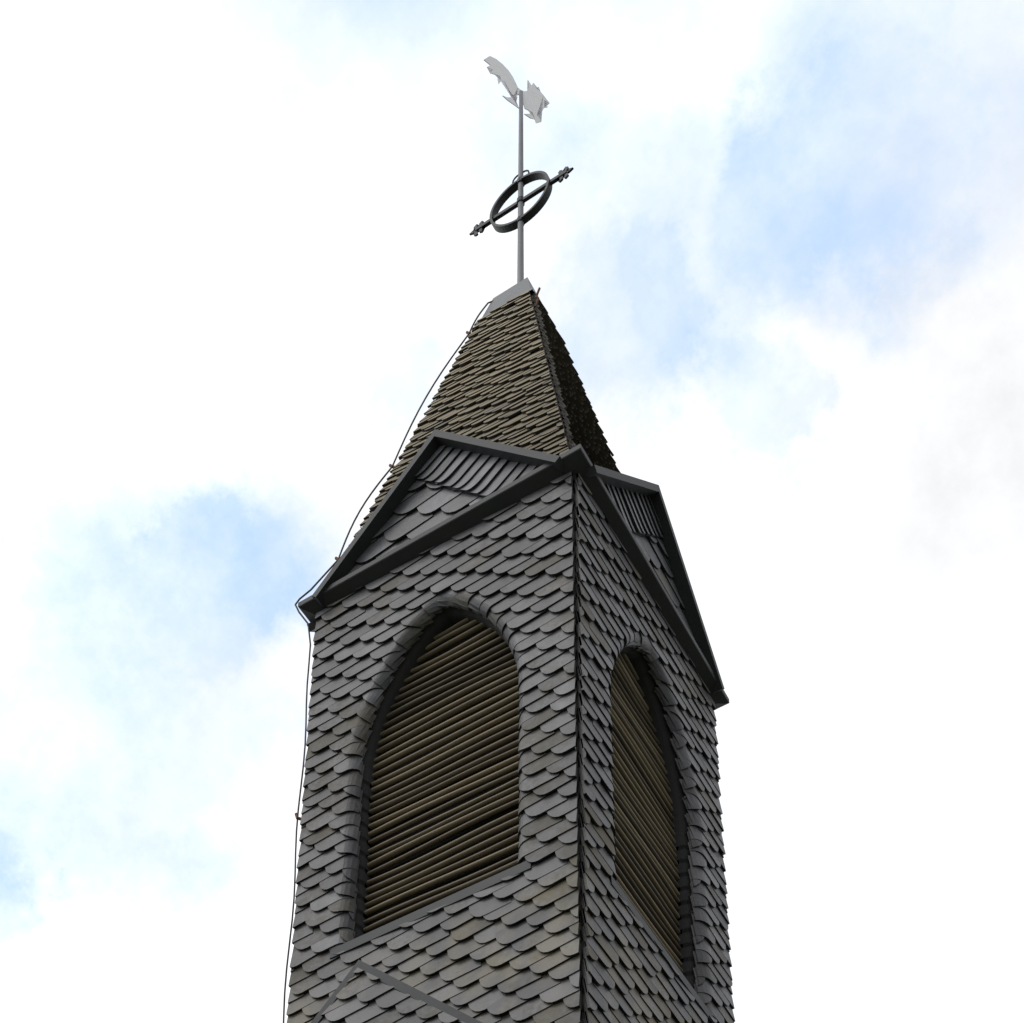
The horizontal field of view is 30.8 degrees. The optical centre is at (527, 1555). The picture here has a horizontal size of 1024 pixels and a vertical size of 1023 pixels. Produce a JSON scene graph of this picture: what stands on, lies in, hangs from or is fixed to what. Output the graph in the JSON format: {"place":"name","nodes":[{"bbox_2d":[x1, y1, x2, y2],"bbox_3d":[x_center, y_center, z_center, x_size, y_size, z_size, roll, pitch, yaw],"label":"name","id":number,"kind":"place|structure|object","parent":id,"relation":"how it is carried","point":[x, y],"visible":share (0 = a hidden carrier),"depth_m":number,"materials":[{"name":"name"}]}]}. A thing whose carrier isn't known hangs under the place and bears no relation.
{"place":"outdoors","nodes":[
{"label":"outdoors","id":0,"kind":"place"},
{"bbox_2d":[0,0,1023,1022],"label":"sky","id":1,"kind":"structure","parent":0,"point":[778,263],"materials":[{"name":"white"}]},
{"label":"ground","id":2,"kind":"structure","parent":0,"visible":0},
{"bbox_2d":[311,960,481,1022],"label":"roof edge trim","id":3,"kind":"structure","parent":2,"relation":"on","point":[402,987],"depth_m":9.75,"materials":[{"name":"grey metal"}]},
{"bbox_2d":[319,967,464,1022],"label":"church gable slates","id":4,"kind":"object","parent":3,"relation":"attached to","point":[361,996],"visible":1,"depth_m":9.78,"materials":[{"name":"grey stone"}]},
{"bbox_2d":[353,627,519,930],"bbox_3d":[-0.059,-3.717,11.836,1.600,5.550,1.600,-14,-29,27],"label":"louver backing","id":5,"kind":"object","parent":3,"relation":"on","point":[457,836],"visible":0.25,"depth_m":11.53,"materials":[{"name":"black"}]},
{"bbox_2d":[286,471,734,1022],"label":"turret wall slates","id":6,"kind":"object","parent":3,"relation":"on","point":[509,949],"visible":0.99,"depth_m":11.38,"materials":[{"name":"grey stone"}]},
{"bbox_2d":[295,287,540,820],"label":"cable brackets","id":7,"kind":"object","parent":6,"relation":"attached to","point":[337,558],"visible":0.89,"depth_m":14.12,"materials":[{"name":"grey metal"}]},
{"bbox_2d":[283,300,492,1022],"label":"lightning wire","id":8,"kind":"object","parent":7,"relation":"attached to","point":[358,513],"visible":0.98,"depth_m":12.65,"materials":[{"name":"grey metal"}]},
{"bbox_2d":[330,861,531,958],"bbox_3d":[-0.496,-3.728,11.020,1.400,0.135,0.360,-14,-29,27],"label":"sill flashing","id":9,"kind":"object","parent":6,"relation":"on","point":[392,926],"visible":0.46,"depth_m":10.86,"materials":[{"name":"metal"}]},
{"bbox_2d":[354,606,508,938],"bbox_3d":[-0.519,-4.950,11.562,1.338,2.732,0.130,-14,-29,27],"label":"window arch surround","id":10,"kind":"object","parent":6,"relation":"attached to","point":[446,618],"visible":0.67,"depth_m":12.02,"materials":[{"name":"grey stone"}]},
{"bbox_2d":[367,624,504,925],"bbox_3d":[-0.440,-4.873,11.673,1.168,2.614,0.300,-14,-29,27],"label":"opening frame","id":11,"kind":"object","parent":6,"relation":"attached to","point":[371,877],"visible":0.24,"depth_m":11.85,"materials":[{"name":"grey"}]},
{"bbox_2d":[363,618,519,932],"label":"louvres","id":12,"kind":"object","parent":11,"relation":"in","point":[448,687],"visible":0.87,"depth_m":11.58,"materials":[{"name":"brown wood"}]},
{"bbox_2d":[298,444,728,708],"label":"cornice","id":13,"kind":"structure","parent":6,"relation":"on","point":[576,459],"depth_m":12.30,"materials":[{"name":"metal"}]},
{"bbox_2d":[454,290,570,450],"bbox_3d":[-0.059,-8.151,13.958,1.970,3.980,1.970,-14,-29,27],"label":"roof underlayer","id":14,"kind":"object","parent":13,"relation":"on","point":[529,367],"visible":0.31,"depth_m":13.41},
{"bbox_2d":[343,290,620,552],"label":"spire slates","id":15,"kind":"object","parent":14,"relation":"attached to","point":[509,387],"visible":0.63,"depth_m":13.48,"materials":[{"name":"brown stone"}]},
{"bbox_2d":[474,277,540,325],"bbox_3d":[-0.059,-9.777,14.736,0.530,0.445,0.530,-14,-29,27],"label":"spire cap","id":16,"kind":"object","parent":14,"relation":"on","point":[515,290],"visible":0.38,"depth_m":14.60,"materials":[{"name":"grey metal"}]},
{"bbox_2d":[517,90,523,282],"bbox_3d":[-0.059,-11.258,15.444,0.095,3.110,0.100,-14,-29,27],"label":"pole","id":17,"kind":"object","parent":16,"relation":"on","point":[520,261],"visible":0.66,"depth_m":15.38,"materials":[{"name":"grey metal"}]},
{"bbox_2d":[469,166,573,236],"bbox_3d":[-0.059,-11.259,15.445,1.000,0.711,0.068,-14,-29,27],"label":"ornamental cross","id":18,"kind":"object","parent":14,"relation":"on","point":[531,212],"visible":1,"depth_m":15.40,"materials":[{"name":"black metal"}]},
{"bbox_2d":[484,56,549,122],"bbox_3d":[-0.093,-12.681,16.103,0.690,0.595,0.007,17,-30,-31],"label":"weathercock","id":19,"kind":"object","parent":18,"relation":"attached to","point":[535,102],"visible":1,"depth_m":16.09,"materials":[{"name":"grey metal"}]},
{"bbox_2d":[347,446,694,639],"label":"gable slates","id":20,"kind":"object","parent":13,"relation":"on","point":[450,482],"visible":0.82,"depth_m":12.52,"materials":[{"name":"grey stone"}]},
{"bbox_2d":[307,429,724,694],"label":"gable rakes","id":21,"kind":"object","parent":20,"relation":"on","point":[383,513],"visible":0.22,"depth_m":12.63,"materials":[{"name":"metal"}]},
{"bbox_2d":[573,487,667,1011],"bbox_3d":[0.114,-4.007,11.231,2.800,5.550,1.414,6,-26,-13],"label":"turret wall backing","id":22,"kind":"object","parent":6,"relation":"attached to","point":[580,826],"visible":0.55,"depth_m":10.69,"materials":[{"name":"grey"}]},
{"bbox_2d":[620,646,695,989],"bbox_3d":[0.721,-4.813,11.850,0.130,2.732,1.338,-14,-29,27],"label":"window arch surround","id":23,"kind":"object","parent":6,"relation":"attached to","point":[646,682],"visible":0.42,"depth_m":12.43,"materials":[{"name":"grey stone"}]},
{"bbox_2d":[608,876,714,1022],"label":"sill flashing","id":24,"kind":"object","parent":6,"relation":"on","point":[664,954],"visible":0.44,"depth_m":11.15,"materials":[{"name":"metal"}]},
{"bbox_3d":[0.587,-4.759,11.912,0.300,2.614,1.168,-14,-29,27],"label":"opening frame","id":25,"kind":"object","parent":24,"relation":"on","visible":0},
{"bbox_2d":[609,653,682,971],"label":"louvres","id":26,"kind":"object","parent":25,"relation":"attached to","point":[646,863],"visible":0.58,"depth_m":11.96,"materials":[{"name":"brown wood"}]}
]}

